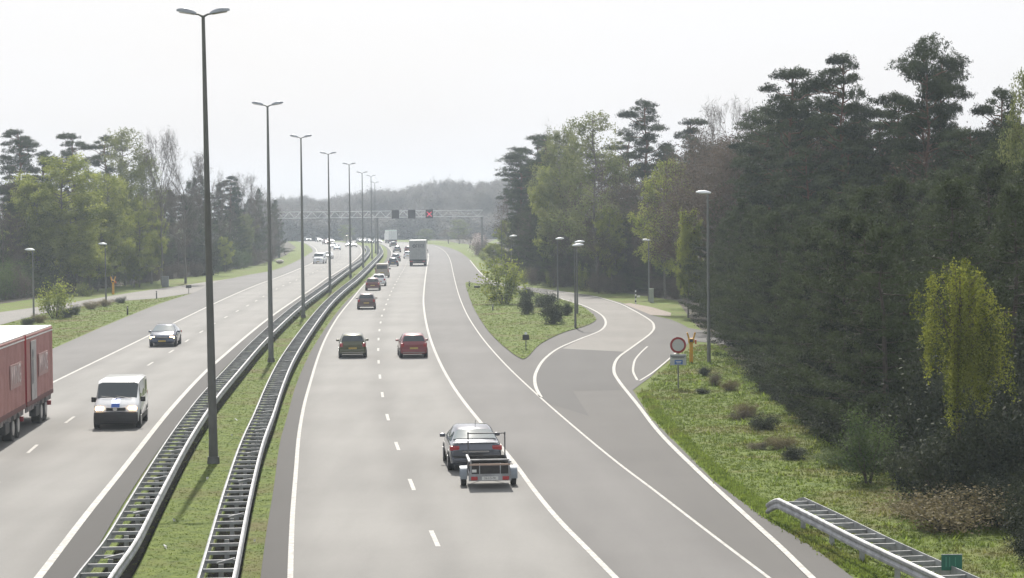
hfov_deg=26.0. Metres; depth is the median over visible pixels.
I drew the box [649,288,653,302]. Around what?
utility cabinet
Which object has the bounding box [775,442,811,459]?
shrub
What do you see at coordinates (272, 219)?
budding tree
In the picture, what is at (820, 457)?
shrub
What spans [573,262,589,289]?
shrub
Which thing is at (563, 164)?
pine tree
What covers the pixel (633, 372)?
thin marking
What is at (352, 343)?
car
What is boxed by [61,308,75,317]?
shrub
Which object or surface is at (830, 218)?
evergreen tree
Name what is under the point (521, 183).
pine tree
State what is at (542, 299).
shrub
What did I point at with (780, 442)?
dry shrub
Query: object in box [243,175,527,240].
woodland
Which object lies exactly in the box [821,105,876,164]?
pine tree
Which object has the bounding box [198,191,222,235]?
pine tree
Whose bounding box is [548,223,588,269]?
budding tree
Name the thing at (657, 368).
thin marking
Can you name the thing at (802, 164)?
pine tree
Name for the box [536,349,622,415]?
road
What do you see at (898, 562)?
guardrail
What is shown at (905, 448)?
shrub
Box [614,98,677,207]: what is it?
pine tree
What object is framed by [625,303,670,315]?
paved apron
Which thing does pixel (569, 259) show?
evergreen tree
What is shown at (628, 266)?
evergreen tree
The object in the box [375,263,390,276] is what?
van
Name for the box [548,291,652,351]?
bend surface
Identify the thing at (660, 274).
evergreen tree
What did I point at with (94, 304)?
dry shrub
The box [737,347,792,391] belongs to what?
shrub
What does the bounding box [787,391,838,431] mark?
shrub
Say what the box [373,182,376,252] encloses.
street lamp
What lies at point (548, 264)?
evergreen tree
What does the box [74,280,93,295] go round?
shrub
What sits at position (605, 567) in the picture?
solid marking
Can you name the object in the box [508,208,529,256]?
evergreen tree
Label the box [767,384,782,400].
shrub
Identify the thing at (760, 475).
grass
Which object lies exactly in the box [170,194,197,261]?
pine tree
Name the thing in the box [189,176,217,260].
evergreen tree
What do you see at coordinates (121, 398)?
van
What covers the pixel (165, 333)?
car
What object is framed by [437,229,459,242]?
budding tree
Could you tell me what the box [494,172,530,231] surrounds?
pine tree
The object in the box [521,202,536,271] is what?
evergreen tree
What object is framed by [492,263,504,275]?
shrub
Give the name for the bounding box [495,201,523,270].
evergreen tree
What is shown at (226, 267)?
shrub
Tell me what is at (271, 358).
street lamp
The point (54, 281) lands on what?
shrub
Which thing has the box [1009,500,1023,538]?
shrub
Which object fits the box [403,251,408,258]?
car
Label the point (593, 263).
evergreen tree
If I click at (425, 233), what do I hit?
birch tree
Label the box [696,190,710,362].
street lamp
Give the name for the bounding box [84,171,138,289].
birch tree
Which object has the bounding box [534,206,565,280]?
evergreen tree
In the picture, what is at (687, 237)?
birch tree
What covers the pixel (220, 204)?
bare tree
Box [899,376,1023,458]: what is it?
shrub
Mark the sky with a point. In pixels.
(405, 92)
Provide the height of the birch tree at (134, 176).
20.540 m
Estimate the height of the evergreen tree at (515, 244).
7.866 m
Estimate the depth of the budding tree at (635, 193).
235.26 m
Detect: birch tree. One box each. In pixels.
[0,176,72,271]
[3,152,110,291]
[41,208,110,293]
[68,189,121,289]
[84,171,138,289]
[86,224,124,290]
[98,126,171,285]
[109,184,159,284]
[118,209,168,286]
[133,154,168,252]
[138,196,169,283]
[217,237,234,265]
[234,213,259,263]
[337,224,355,238]
[414,229,434,240]
[447,219,470,243]
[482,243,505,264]
[490,218,512,264]
[525,124,590,286]
[527,163,571,284]
[545,109,640,289]
[592,205,627,292]
[627,156,690,297]
[671,207,703,317]
[992,66,1023,258]
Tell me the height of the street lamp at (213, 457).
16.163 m
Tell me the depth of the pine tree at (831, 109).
149.00 m
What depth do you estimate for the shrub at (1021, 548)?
54.24 m
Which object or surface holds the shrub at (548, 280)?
on the ground at (158, 541)
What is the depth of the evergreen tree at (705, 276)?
160.70 m
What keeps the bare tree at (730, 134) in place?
on the forest floor at (645, 293)
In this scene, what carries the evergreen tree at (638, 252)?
on the forest floor at (645, 293)
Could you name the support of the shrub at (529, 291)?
on the traffic island
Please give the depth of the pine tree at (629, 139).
261.61 m
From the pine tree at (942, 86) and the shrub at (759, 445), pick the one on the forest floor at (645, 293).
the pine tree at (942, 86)
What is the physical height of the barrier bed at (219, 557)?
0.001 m
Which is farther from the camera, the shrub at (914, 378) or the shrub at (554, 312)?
the shrub at (554, 312)
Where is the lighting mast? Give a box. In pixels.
[500,204,501,265]
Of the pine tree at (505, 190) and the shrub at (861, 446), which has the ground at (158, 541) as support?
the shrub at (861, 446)
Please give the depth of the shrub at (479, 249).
449.17 m
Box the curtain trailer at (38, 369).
[0,325,52,422]
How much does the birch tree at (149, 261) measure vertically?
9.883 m
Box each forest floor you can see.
[0,240,295,303]
[213,233,494,244]
[486,242,937,482]
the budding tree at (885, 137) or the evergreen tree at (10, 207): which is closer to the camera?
the budding tree at (885, 137)
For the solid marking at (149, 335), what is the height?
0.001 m
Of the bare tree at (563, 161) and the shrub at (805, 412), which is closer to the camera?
the shrub at (805, 412)
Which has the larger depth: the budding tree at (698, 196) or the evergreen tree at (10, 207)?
the evergreen tree at (10, 207)
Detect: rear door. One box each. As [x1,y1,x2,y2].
[389,231,392,239]
[393,231,396,239]
[409,241,416,258]
[417,241,424,258]
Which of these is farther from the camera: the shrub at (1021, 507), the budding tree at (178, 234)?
the budding tree at (178, 234)
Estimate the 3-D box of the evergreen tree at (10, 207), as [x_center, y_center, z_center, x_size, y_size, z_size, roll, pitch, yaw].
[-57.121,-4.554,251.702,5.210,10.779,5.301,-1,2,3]
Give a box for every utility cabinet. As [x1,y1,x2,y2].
[161,276,168,286]
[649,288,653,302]
[941,554,961,574]
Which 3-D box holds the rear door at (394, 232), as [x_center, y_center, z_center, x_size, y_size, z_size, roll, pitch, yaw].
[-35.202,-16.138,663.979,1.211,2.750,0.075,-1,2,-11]
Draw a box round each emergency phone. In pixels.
[110,277,115,293]
[687,332,696,361]
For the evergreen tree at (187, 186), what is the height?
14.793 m
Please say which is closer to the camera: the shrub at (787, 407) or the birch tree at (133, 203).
the shrub at (787, 407)
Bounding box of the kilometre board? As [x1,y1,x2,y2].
[523,332,528,348]
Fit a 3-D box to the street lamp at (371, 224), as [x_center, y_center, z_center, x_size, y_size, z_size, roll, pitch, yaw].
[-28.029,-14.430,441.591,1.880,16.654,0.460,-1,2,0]
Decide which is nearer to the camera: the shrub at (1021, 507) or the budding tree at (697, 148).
the shrub at (1021, 507)
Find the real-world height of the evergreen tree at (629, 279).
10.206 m
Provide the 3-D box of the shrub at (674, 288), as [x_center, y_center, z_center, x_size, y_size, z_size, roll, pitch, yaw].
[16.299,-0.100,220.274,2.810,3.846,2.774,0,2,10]
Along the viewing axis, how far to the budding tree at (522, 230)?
300.07 m
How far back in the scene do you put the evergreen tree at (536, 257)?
269.67 m
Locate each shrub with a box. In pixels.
[0,253,23,299]
[0,258,24,300]
[0,260,37,298]
[10,258,49,297]
[20,317,35,324]
[22,262,62,295]
[29,313,49,322]
[35,260,69,293]
[35,273,77,318]
[51,266,74,291]
[53,262,91,291]
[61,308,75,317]
[65,302,81,314]
[74,276,97,289]
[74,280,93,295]
[81,301,102,308]
[84,269,108,287]
[92,257,123,286]
[97,298,116,306]
[104,263,132,285]
[111,296,126,302]
[132,264,155,282]
[163,262,177,278]
[172,261,191,277]
[189,245,225,275]
[189,257,204,276]
[213,248,235,271]
[214,256,223,272]
[229,244,254,268]
[240,252,256,266]
[249,248,267,265]
[262,241,279,260]
[468,233,486,254]
[470,238,489,256]
[474,249,527,304]
[478,250,490,260]
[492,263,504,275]
[506,254,522,275]
[516,290,537,313]
[517,266,530,283]
[518,285,538,298]
[522,263,545,284]
[533,291,557,307]
[537,295,566,323]
[544,271,553,286]
[559,300,576,315]
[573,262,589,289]
[584,271,606,292]
[645,272,668,296]
[663,274,681,299]
[694,387,711,393]
[696,364,713,375]
[706,370,723,385]
[716,379,743,389]
[726,408,751,419]
[731,352,778,379]
[731,400,764,416]
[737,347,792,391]
[743,440,767,449]
[746,410,782,429]
[760,433,804,449]
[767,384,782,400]
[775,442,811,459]
[781,391,795,411]
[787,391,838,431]
[803,447,848,466]
[804,397,882,453]
[805,390,845,441]
[828,398,911,483]
[838,369,951,471]
[838,413,890,451]
[838,437,891,469]
[860,477,1019,537]
[867,446,899,473]
[875,404,1000,511]
[875,434,951,499]
[877,429,934,484]
[880,497,948,517]
[886,335,1023,443]
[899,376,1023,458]
[941,322,1023,419]
[943,470,1013,525]
[948,402,1023,480]
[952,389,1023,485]
[962,350,1023,441]
[967,460,1023,527]
[983,470,1015,515]
[985,459,1023,520]
[985,474,1023,541]
[1003,525,1023,565]
[1008,509,1023,544]
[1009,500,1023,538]
[1013,506,1023,550]
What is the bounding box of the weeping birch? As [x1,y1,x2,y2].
[905,257,1020,442]
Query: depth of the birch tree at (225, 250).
344.58 m
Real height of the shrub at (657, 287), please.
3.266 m
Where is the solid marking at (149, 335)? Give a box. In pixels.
[53,242,316,382]
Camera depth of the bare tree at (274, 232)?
430.69 m
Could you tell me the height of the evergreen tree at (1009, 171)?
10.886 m
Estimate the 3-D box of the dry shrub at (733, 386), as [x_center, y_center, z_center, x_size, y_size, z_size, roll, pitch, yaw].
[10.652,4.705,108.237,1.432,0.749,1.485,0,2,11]
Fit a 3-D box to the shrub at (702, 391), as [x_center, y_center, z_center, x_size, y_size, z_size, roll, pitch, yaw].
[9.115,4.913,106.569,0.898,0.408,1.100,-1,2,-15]
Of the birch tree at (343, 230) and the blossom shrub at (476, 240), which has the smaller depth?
the blossom shrub at (476, 240)
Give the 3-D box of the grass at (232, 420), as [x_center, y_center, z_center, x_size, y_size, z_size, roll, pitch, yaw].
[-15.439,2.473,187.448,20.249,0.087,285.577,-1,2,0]
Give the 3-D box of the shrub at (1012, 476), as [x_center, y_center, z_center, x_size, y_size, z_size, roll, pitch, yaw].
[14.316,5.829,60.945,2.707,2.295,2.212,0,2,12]
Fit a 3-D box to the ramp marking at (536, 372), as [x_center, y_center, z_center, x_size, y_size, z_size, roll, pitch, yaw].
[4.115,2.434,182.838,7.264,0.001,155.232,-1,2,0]
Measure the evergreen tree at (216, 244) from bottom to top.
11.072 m
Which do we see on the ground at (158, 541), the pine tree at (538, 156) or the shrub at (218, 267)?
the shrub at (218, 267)
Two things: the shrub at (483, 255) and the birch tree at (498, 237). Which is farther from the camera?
the shrub at (483, 255)
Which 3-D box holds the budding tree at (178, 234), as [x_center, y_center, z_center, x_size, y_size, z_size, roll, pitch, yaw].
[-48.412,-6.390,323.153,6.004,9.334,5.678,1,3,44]
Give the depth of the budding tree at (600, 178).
278.58 m
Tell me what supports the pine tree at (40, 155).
on the forest floor at (289, 246)
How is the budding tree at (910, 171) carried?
on the forest floor at (645, 293)
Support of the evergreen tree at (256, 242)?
on the forest floor at (289, 246)
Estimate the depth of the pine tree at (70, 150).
299.03 m
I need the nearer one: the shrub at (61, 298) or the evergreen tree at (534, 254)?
the shrub at (61, 298)
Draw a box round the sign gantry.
[277,209,482,257]
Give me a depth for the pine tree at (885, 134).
139.84 m
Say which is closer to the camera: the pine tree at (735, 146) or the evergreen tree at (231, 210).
the pine tree at (735, 146)
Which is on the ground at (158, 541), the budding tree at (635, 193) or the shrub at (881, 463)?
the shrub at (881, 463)
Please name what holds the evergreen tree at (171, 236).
on the forest floor at (289, 246)
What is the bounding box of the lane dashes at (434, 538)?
[377,261,439,545]
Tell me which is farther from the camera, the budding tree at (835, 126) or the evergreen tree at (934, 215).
the budding tree at (835, 126)
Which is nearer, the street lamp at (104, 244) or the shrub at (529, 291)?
the shrub at (529, 291)
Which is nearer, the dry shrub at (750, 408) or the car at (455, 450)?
the car at (455, 450)
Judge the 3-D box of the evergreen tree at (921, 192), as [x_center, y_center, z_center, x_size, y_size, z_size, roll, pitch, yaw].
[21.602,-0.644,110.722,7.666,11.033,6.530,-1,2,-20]
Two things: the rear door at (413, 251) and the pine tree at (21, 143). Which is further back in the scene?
the rear door at (413, 251)
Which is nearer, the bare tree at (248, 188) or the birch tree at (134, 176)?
the birch tree at (134, 176)
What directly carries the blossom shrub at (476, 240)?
on the forest floor at (645, 293)
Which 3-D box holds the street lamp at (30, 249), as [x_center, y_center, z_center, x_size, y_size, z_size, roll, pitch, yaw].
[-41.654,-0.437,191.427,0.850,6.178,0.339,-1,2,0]
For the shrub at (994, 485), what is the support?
on the forest floor at (645, 293)
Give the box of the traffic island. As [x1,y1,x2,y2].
[465,282,595,358]
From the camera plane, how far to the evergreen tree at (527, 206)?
283.46 m
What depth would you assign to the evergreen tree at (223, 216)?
375.96 m
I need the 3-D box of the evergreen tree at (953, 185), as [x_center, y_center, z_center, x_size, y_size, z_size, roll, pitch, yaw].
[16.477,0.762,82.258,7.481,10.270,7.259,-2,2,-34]
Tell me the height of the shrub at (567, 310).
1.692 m
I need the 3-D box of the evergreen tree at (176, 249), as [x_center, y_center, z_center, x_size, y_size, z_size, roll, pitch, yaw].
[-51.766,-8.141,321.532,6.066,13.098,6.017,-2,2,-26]
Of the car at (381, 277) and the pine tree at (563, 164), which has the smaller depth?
the car at (381, 277)
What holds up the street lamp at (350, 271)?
on the ground at (158, 541)
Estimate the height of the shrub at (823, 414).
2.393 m
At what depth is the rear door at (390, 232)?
663.82 m
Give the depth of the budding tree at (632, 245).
245.88 m
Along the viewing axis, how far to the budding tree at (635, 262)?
240.08 m
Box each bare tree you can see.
[135,127,186,284]
[140,125,215,282]
[188,157,237,272]
[228,172,263,234]
[250,185,283,260]
[543,130,598,194]
[692,95,761,229]
[717,102,764,190]
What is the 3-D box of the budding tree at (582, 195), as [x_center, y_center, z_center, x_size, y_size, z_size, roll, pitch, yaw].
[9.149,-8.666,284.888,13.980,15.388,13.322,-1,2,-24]
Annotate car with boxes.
[148,324,181,346]
[333,244,340,249]
[336,333,368,357]
[356,293,376,308]
[364,277,381,290]
[371,274,386,285]
[387,257,398,265]
[389,241,396,246]
[391,253,400,260]
[393,246,400,251]
[395,333,427,357]
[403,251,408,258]
[440,420,501,469]
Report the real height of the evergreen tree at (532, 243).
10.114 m
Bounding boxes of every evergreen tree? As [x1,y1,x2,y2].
[0,194,30,281]
[0,203,31,292]
[151,197,177,271]
[162,186,183,270]
[166,192,186,266]
[177,180,202,262]
[186,177,204,266]
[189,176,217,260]
[193,204,223,268]
[212,185,236,256]
[212,199,233,265]
[225,212,253,266]
[226,189,243,247]
[241,198,267,256]
[241,215,264,257]
[254,188,267,261]
[265,200,287,254]
[266,203,285,257]
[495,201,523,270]
[501,216,527,273]
[505,221,527,263]
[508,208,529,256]
[512,200,540,280]
[519,212,544,281]
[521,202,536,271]
[522,214,545,271]
[532,230,561,284]
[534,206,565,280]
[539,211,583,280]
[551,224,579,286]
[585,213,613,288]
[589,214,612,284]
[613,201,637,290]
[615,200,647,291]
[630,200,649,288]
[633,223,663,290]
[647,237,675,294]
[655,221,698,294]
[657,236,684,293]
[676,197,730,313]
[688,204,748,330]
[703,213,786,358]
[761,227,860,405]
[766,207,876,390]
[777,187,840,325]
[777,192,860,336]
[784,209,925,437]
[805,219,948,445]
[853,218,942,413]
[867,172,1022,417]
[883,177,911,219]
[893,187,1019,395]
[895,166,970,281]
[904,166,951,281]
[906,157,1023,349]
[915,148,994,278]
[915,179,997,294]
[928,157,983,245]
[936,182,1023,397]
[942,156,1023,357]
[943,162,1023,327]
[968,143,1019,266]
[971,135,1023,229]
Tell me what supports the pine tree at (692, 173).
on the forest floor at (645, 293)
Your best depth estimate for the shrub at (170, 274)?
310.25 m
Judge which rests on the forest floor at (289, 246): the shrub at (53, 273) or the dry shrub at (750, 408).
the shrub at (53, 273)
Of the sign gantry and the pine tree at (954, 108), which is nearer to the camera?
the pine tree at (954, 108)
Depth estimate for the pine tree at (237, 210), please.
376.80 m
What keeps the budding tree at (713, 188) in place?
on the forest floor at (645, 293)
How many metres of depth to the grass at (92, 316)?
191.76 m
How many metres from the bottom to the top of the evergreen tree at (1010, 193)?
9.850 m
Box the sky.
[0,0,1023,220]
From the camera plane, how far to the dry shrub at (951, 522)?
60.26 m
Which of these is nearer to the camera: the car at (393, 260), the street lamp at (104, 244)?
the street lamp at (104, 244)
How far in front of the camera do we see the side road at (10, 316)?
241.72 m
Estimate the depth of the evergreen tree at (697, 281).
178.25 m
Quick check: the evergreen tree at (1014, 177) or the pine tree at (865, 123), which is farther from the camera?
the pine tree at (865, 123)
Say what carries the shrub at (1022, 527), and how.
on the ground at (158, 541)
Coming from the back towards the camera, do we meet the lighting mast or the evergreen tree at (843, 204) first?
the lighting mast
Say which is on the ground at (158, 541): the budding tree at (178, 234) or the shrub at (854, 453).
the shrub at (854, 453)
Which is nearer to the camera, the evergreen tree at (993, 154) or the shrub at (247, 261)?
the evergreen tree at (993, 154)
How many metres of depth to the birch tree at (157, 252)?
289.36 m
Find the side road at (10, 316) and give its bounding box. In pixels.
[0,279,225,324]
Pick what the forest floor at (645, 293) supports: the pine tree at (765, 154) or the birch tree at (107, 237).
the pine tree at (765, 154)
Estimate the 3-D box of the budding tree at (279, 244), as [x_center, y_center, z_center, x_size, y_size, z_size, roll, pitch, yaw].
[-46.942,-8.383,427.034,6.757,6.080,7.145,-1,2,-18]
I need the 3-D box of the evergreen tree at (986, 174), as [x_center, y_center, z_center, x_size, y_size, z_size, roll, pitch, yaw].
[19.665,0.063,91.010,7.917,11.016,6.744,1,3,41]
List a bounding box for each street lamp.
[25,248,34,316]
[98,243,106,299]
[176,7,229,463]
[252,101,282,361]
[290,134,311,317]
[320,152,335,291]
[342,163,354,276]
[357,171,366,267]
[366,175,374,257]
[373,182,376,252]
[510,235,516,269]
[555,237,563,298]
[572,243,583,327]
[575,240,584,313]
[643,239,649,300]
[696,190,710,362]
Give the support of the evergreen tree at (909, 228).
on the forest floor at (645, 293)
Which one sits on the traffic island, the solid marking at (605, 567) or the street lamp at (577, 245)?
the street lamp at (577, 245)
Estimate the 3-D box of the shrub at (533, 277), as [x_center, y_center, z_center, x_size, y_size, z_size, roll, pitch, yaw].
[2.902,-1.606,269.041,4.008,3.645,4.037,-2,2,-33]
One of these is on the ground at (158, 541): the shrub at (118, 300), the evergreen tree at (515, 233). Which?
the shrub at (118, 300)
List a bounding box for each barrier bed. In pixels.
[99,249,369,577]
[207,255,382,577]
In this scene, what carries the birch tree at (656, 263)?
on the forest floor at (645, 293)
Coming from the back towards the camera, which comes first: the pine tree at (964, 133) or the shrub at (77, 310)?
the shrub at (77, 310)
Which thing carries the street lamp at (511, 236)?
on the traffic island
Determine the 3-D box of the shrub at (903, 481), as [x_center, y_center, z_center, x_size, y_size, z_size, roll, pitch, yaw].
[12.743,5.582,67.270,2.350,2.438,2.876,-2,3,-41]
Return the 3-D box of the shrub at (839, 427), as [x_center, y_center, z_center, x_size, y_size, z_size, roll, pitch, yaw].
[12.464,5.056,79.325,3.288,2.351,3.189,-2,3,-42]
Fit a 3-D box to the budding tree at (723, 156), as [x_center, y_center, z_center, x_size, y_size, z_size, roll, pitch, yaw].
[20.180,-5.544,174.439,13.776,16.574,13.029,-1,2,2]
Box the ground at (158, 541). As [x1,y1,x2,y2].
[0,221,1023,577]
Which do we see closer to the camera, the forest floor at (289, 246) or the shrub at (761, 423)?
the shrub at (761, 423)
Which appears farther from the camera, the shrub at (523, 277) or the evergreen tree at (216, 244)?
the evergreen tree at (216, 244)
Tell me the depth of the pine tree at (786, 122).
153.91 m
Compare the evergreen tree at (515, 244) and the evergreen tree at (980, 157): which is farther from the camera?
the evergreen tree at (515, 244)
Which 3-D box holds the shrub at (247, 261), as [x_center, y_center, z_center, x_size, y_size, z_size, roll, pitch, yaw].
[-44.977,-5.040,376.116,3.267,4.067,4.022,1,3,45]
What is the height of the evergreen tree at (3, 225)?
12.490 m
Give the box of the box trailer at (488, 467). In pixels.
[459,432,517,484]
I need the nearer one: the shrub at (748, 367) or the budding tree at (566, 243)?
the shrub at (748, 367)
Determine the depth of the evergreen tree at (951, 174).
106.81 m
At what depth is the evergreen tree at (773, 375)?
95.14 m
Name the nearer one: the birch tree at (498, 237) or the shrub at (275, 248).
the birch tree at (498, 237)
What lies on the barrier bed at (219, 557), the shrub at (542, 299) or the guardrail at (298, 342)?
the guardrail at (298, 342)
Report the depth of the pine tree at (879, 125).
141.66 m
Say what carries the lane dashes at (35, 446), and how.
on the carriageway at (57, 480)
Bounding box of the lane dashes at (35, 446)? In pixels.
[27,262,332,452]
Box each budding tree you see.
[0,171,28,261]
[0,203,30,295]
[165,217,193,270]
[234,177,261,239]
[252,197,284,237]
[260,234,282,260]
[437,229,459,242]
[455,231,487,247]
[483,186,529,244]
[503,212,531,250]
[518,201,590,223]
[528,172,624,222]
[546,193,619,287]
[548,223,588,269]
[556,147,677,241]
[566,151,646,218]
[569,225,629,292]
[599,170,678,287]
[608,220,644,290]
[621,229,660,276]
[625,153,709,288]
[630,190,703,255]
[631,121,746,241]
[633,130,731,286]
[639,157,735,283]
[656,122,809,252]
[663,145,776,256]
[669,125,820,256]
[680,125,784,255]
[766,119,878,196]
[780,114,895,151]
[864,128,945,172]
[874,115,1013,257]
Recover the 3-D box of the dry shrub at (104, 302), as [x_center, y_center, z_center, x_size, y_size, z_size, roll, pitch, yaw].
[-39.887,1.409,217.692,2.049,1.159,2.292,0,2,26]
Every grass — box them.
[4,294,186,345]
[89,273,372,577]
[641,344,1023,577]
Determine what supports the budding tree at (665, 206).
on the forest floor at (645, 293)
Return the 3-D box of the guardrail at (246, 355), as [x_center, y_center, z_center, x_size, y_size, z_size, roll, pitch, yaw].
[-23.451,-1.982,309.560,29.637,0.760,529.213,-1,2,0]
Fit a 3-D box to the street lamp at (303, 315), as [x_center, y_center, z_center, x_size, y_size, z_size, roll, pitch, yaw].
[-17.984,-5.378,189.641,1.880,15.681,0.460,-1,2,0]
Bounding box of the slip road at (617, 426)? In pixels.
[430,244,852,577]
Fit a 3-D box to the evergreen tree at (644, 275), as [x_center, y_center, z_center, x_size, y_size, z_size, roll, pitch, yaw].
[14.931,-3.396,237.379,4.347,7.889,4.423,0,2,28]
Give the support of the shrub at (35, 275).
on the forest floor at (289, 246)
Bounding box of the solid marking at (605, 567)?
[384,241,618,577]
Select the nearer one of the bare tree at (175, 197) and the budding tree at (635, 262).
the budding tree at (635, 262)
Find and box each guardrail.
[73,246,370,577]
[197,246,382,577]
[766,497,978,577]
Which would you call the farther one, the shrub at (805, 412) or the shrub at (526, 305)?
the shrub at (526, 305)
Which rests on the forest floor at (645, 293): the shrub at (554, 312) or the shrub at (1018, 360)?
the shrub at (1018, 360)
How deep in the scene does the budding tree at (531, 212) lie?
287.79 m
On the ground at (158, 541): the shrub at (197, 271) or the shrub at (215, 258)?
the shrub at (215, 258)
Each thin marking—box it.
[429,244,770,577]
[632,346,647,379]
[640,353,675,379]
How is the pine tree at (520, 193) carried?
on the forest floor at (645, 293)
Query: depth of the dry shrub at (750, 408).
94.28 m
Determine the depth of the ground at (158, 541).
79.56 m
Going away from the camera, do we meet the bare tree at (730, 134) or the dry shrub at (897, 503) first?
the dry shrub at (897, 503)
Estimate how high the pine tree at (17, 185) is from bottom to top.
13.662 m
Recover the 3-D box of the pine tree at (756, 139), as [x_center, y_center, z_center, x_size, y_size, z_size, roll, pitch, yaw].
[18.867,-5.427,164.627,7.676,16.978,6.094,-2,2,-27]
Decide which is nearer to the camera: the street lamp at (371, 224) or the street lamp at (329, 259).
the street lamp at (329, 259)
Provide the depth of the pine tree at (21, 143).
290.48 m
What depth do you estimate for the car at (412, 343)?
134.65 m
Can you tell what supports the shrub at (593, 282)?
on the ground at (158, 541)
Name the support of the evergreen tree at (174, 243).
on the forest floor at (289, 246)
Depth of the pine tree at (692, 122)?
237.01 m
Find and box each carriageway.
[0,241,364,577]
[260,240,766,577]
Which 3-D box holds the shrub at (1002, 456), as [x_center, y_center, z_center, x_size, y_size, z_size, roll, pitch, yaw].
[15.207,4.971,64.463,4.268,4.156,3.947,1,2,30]
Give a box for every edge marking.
[34,242,361,577]
[287,245,391,577]
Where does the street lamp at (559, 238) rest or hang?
on the traffic island
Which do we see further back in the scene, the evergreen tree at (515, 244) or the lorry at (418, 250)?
the lorry at (418, 250)
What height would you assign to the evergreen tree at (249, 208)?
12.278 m
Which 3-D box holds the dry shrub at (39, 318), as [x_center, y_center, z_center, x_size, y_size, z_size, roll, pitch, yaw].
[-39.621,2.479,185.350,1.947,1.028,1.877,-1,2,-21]
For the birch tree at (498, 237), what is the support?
on the ground at (158, 541)
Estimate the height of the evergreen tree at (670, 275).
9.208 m
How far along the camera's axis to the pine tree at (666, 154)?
253.51 m
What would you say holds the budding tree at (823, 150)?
on the forest floor at (645, 293)
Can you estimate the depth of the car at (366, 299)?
204.17 m
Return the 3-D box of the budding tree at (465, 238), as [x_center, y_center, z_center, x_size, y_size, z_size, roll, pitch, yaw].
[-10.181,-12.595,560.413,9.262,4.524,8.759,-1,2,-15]
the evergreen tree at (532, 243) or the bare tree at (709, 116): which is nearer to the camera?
the bare tree at (709, 116)
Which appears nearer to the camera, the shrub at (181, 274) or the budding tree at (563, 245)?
the budding tree at (563, 245)
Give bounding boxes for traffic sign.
[670,337,685,387]
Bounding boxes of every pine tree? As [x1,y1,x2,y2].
[0,127,44,203]
[0,183,12,213]
[1,179,29,263]
[24,150,62,190]
[42,131,96,212]
[87,135,131,202]
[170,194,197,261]
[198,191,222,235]
[215,176,245,266]
[494,146,539,222]
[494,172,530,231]
[512,133,565,187]
[516,161,550,200]
[519,140,546,182]
[551,144,585,191]
[576,153,612,201]
[602,135,654,213]
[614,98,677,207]
[648,145,678,200]
[659,117,721,204]
[680,151,710,260]
[724,130,776,209]
[725,103,797,215]
[732,109,821,210]
[733,64,838,222]
[771,88,841,184]
[771,144,839,228]
[784,103,877,222]
[796,50,882,195]
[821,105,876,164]
[827,119,917,202]
[862,92,928,203]
[864,32,971,186]
[920,52,977,167]
[926,126,990,193]
[968,85,1023,145]
[972,119,1023,167]
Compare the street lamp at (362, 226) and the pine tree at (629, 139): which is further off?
the street lamp at (362, 226)
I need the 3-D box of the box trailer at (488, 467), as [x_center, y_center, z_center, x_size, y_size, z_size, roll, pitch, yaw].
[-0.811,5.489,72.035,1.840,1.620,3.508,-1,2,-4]
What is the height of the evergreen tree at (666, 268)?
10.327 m
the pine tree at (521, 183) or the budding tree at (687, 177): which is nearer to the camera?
the budding tree at (687, 177)
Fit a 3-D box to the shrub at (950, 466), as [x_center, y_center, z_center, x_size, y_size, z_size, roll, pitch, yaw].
[12.637,5.125,64.271,3.387,3.536,3.492,1,3,39]
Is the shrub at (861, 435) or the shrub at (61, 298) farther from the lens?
the shrub at (61, 298)
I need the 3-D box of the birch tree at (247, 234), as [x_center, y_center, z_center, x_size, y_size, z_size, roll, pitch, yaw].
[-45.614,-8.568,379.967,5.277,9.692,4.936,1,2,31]
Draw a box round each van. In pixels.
[91,374,147,427]
[313,252,326,263]
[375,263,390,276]
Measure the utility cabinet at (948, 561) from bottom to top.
1.025 m
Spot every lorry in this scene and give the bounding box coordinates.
[0,335,25,440]
[384,230,396,242]
[409,240,427,265]
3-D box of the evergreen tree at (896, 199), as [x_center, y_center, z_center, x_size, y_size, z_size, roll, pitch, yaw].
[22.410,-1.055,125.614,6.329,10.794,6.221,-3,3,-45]
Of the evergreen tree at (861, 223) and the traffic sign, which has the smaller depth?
the evergreen tree at (861, 223)
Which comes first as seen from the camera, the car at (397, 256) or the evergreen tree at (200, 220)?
the evergreen tree at (200, 220)
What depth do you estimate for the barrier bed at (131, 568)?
74.25 m
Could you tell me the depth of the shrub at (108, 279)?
276.77 m
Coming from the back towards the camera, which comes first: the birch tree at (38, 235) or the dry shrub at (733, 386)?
the birch tree at (38, 235)
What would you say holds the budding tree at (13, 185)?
on the forest floor at (289, 246)
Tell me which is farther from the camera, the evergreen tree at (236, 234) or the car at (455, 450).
the evergreen tree at (236, 234)
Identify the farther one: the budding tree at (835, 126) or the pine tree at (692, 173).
the pine tree at (692, 173)
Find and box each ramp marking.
[516,288,606,396]
[551,290,815,577]
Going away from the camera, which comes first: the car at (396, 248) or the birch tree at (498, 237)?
the birch tree at (498, 237)

